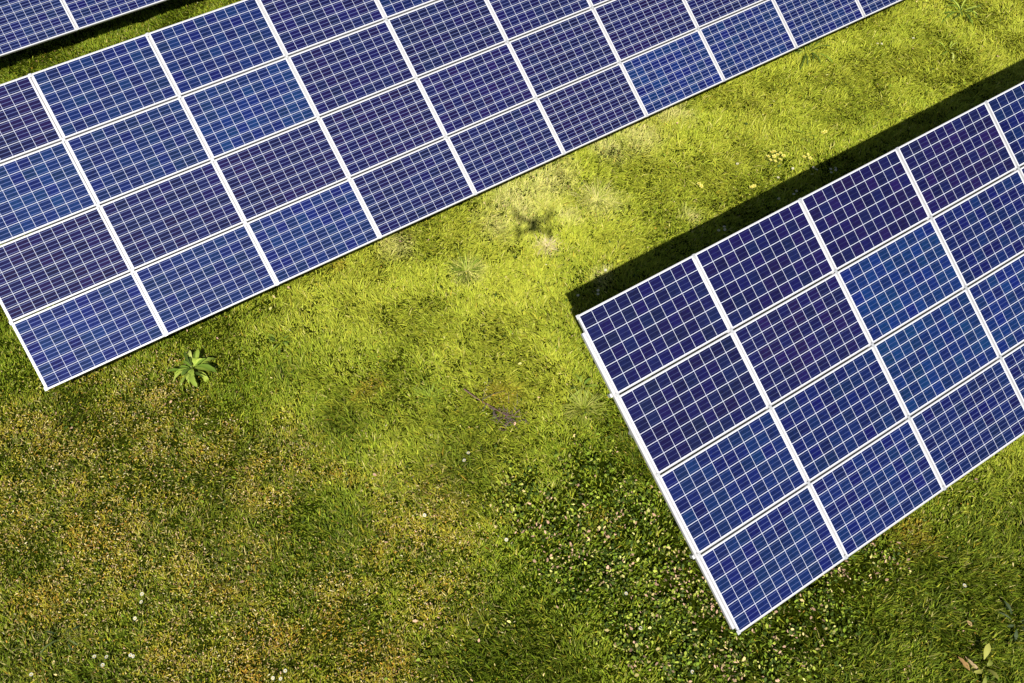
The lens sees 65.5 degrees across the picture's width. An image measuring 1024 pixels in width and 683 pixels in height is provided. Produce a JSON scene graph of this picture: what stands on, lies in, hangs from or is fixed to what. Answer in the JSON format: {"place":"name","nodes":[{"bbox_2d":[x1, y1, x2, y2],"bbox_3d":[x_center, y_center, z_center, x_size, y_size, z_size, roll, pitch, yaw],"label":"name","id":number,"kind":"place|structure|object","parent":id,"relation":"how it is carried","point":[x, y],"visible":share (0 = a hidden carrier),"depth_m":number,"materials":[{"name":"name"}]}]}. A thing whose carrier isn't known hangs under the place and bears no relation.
{"place":"outdoors","nodes":[
{"label":"outdoors","id":0,"kind":"place"},
{"bbox_2d":[0,0,1023,682],"bbox_3d":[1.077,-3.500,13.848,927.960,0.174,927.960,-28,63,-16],"label":"ground","id":1,"kind":"structure","parent":0,"point":[362,658],"depth_m":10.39,"materials":[{"name":"green plant"}]},
{"bbox_2d":[40,626,80,653],"bbox_3d":[-5.375,3.543,9.460,0.441,0.095,0.275,-6,59,-4],"label":"leafy weed","id":2,"kind":"object","parent":1,"relation":"on","point":[74,628],"visible":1,"depth_m":9.45,"materials":[{"name":"green plant"}]},
{"bbox_2d":[0,0,167,56],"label":"solar table","id":3,"kind":"object","parent":1,"relation":"on","point":[24,24],"visible":1,"depth_m":14.53,"materials":[{"name":"glass"}]},
{"bbox_2d":[167,349,216,386],"bbox_3d":[-4.554,0.428,11.407,0.628,0.235,0.608,22,61,13],"label":"dock plant","id":4,"kind":"object","parent":1,"relation":"on","point":[187,371],"visible":1,"depth_m":11.36,"materials":[{"name":"green plant"}]},
{"bbox_2d":[268,334,288,353],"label":"leafy weed","id":5,"kind":"object","parent":1,"relation":"on","point":[271,338],"visible":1,"depth_m":11.61,"materials":[{"name":"green plant"}]},
{"bbox_2d":[412,373,448,420],"bbox_3d":[-1.118,0.724,11.188,0.636,0.151,0.713,-28,63,-16],"label":"grass tussock","id":6,"kind":"object","parent":1,"relation":"on","point":[425,395],"depth_m":11.20,"materials":[{"name":"green plant"}]},
{"bbox_2d":[0,0,901,390],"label":"solar table","id":7,"kind":"object","parent":1,"relation":"on","point":[88,132],"visible":1,"depth_m":11.91,"materials":[{"name":"glass"}]},
{"bbox_2d":[445,248,489,285],"bbox_3d":[-0.705,-1.148,12.260,0.735,0.223,0.744,25,62,14],"label":"grass tussock","id":8,"kind":"object","parent":1,"relation":"on","point":[463,269],"depth_m":12.27,"materials":[{"name":"green plant"}]},
{"bbox_2d":[464,382,528,429],"bbox_3d":[-0.181,0.889,11.078,0.613,0.116,0.967,-28,63,-16],"label":"dead twig","id":9,"kind":"object","parent":1,"relation":"on","point":[506,415],"visible":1,"depth_m":11.02,"materials":[{"name":"wood"}]},
{"bbox_2d":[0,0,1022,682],"bbox_3d":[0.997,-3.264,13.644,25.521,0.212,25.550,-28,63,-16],"label":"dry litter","id":10,"kind":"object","parent":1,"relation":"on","point":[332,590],"visible":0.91,"depth_m":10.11,"materials":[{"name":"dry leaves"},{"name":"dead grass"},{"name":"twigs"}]},
{"bbox_2d":[3,0,1023,682],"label":"clover","id":11,"kind":"object","parent":1,"relation":"on","point":[659,600],"visible":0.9,"depth_m":9.81,"materials":[{"name":"green plant"}]},
{"bbox_2d":[535,232,566,258],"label":"grass tussock","id":12,"kind":"object","parent":1,"relation":"on","point":[544,245],"depth_m":12.61,"materials":[{"name":"yellow plant"}]},
{"bbox_2d":[569,374,599,398],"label":"leafy weed","id":13,"kind":"object","parent":1,"relation":"on","point":[585,382],"visible":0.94,"depth_m":11.20,"materials":[{"name":"green plant"}]},
{"bbox_2d":[560,383,609,435],"bbox_3d":[1.016,0.904,10.944,0.784,0.242,0.868,-28,63,-16],"label":"grass tussock","id":14,"kind":"object","parent":1,"relation":"on","point":[575,401],"depth_m":11.00,"materials":[{"name":"green plant"}]},
{"bbox_2d":[567,178,631,216],"bbox_3d":[1.406,-2.333,13.035,1.167,0.228,1.013,25,62,15],"label":"grass tussock","id":15,"kind":"object","parent":1,"relation":"on","point":[597,194],"depth_m":13.11,"materials":[{"name":"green plant"}]},
{"bbox_2d":[576,81,1023,634],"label":"solar table","id":16,"kind":"object","parent":1,"relation":"on","point":[771,507],"visible":0.99,"depth_m":9.79,"materials":[{"name":"glass"}]},
{"bbox_2d":[793,40,834,69],"bbox_3d":[5.604,-5.454,14.967,0.810,0.275,0.834,-9,59,-6],"label":"leafy weed","id":17,"kind":"object","parent":1,"relation":"on","point":[797,50],"visible":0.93,"depth_m":14.86,"materials":[{"name":"green plant"}]},
{"bbox_2d":[937,41,958,59],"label":"leafy weed","id":18,"kind":"object","parent":1,"relation":"on","point":[950,47],"visible":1,"depth_m":14.95,"materials":[{"name":"green plant"}]},
{"bbox_2d":[940,0,982,26],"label":"leafy weed","id":19,"kind":"object","parent":1,"relation":"on","point":[961,8],"visible":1,"depth_m":15.46,"materials":[{"name":"green plant"}]},
{"bbox_2d":[958,656,969,670],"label":"dead leaf","id":20,"kind":"object","parent":1,"relation":"on","point":[965,664],"visible":1,"depth_m":9.30,"materials":[{"name":"brown plant"}]},
{"bbox_2d":[965,656,978,669],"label":"dead leaf","id":21,"kind":"object","parent":1,"relation":"on","point":[972,663],"visible":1,"depth_m":9.30,"materials":[{"name":"brown plant"}]},
{"bbox_2d":[971,643,998,682],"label":"leafy weed","id":22,"kind":"object","parent":1,"relation":"on","point":[987,649],"visible":1,"depth_m":9.28,"materials":[{"name":"green plant"}]},
{"bbox_2d":[998,601,1023,640],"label":"leafy weed","id":23,"kind":"object","parent":1,"relation":"on","point":[1008,607],"visible":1,"depth_m":9.62,"materials":[{"name":"green plant"}]}
]}

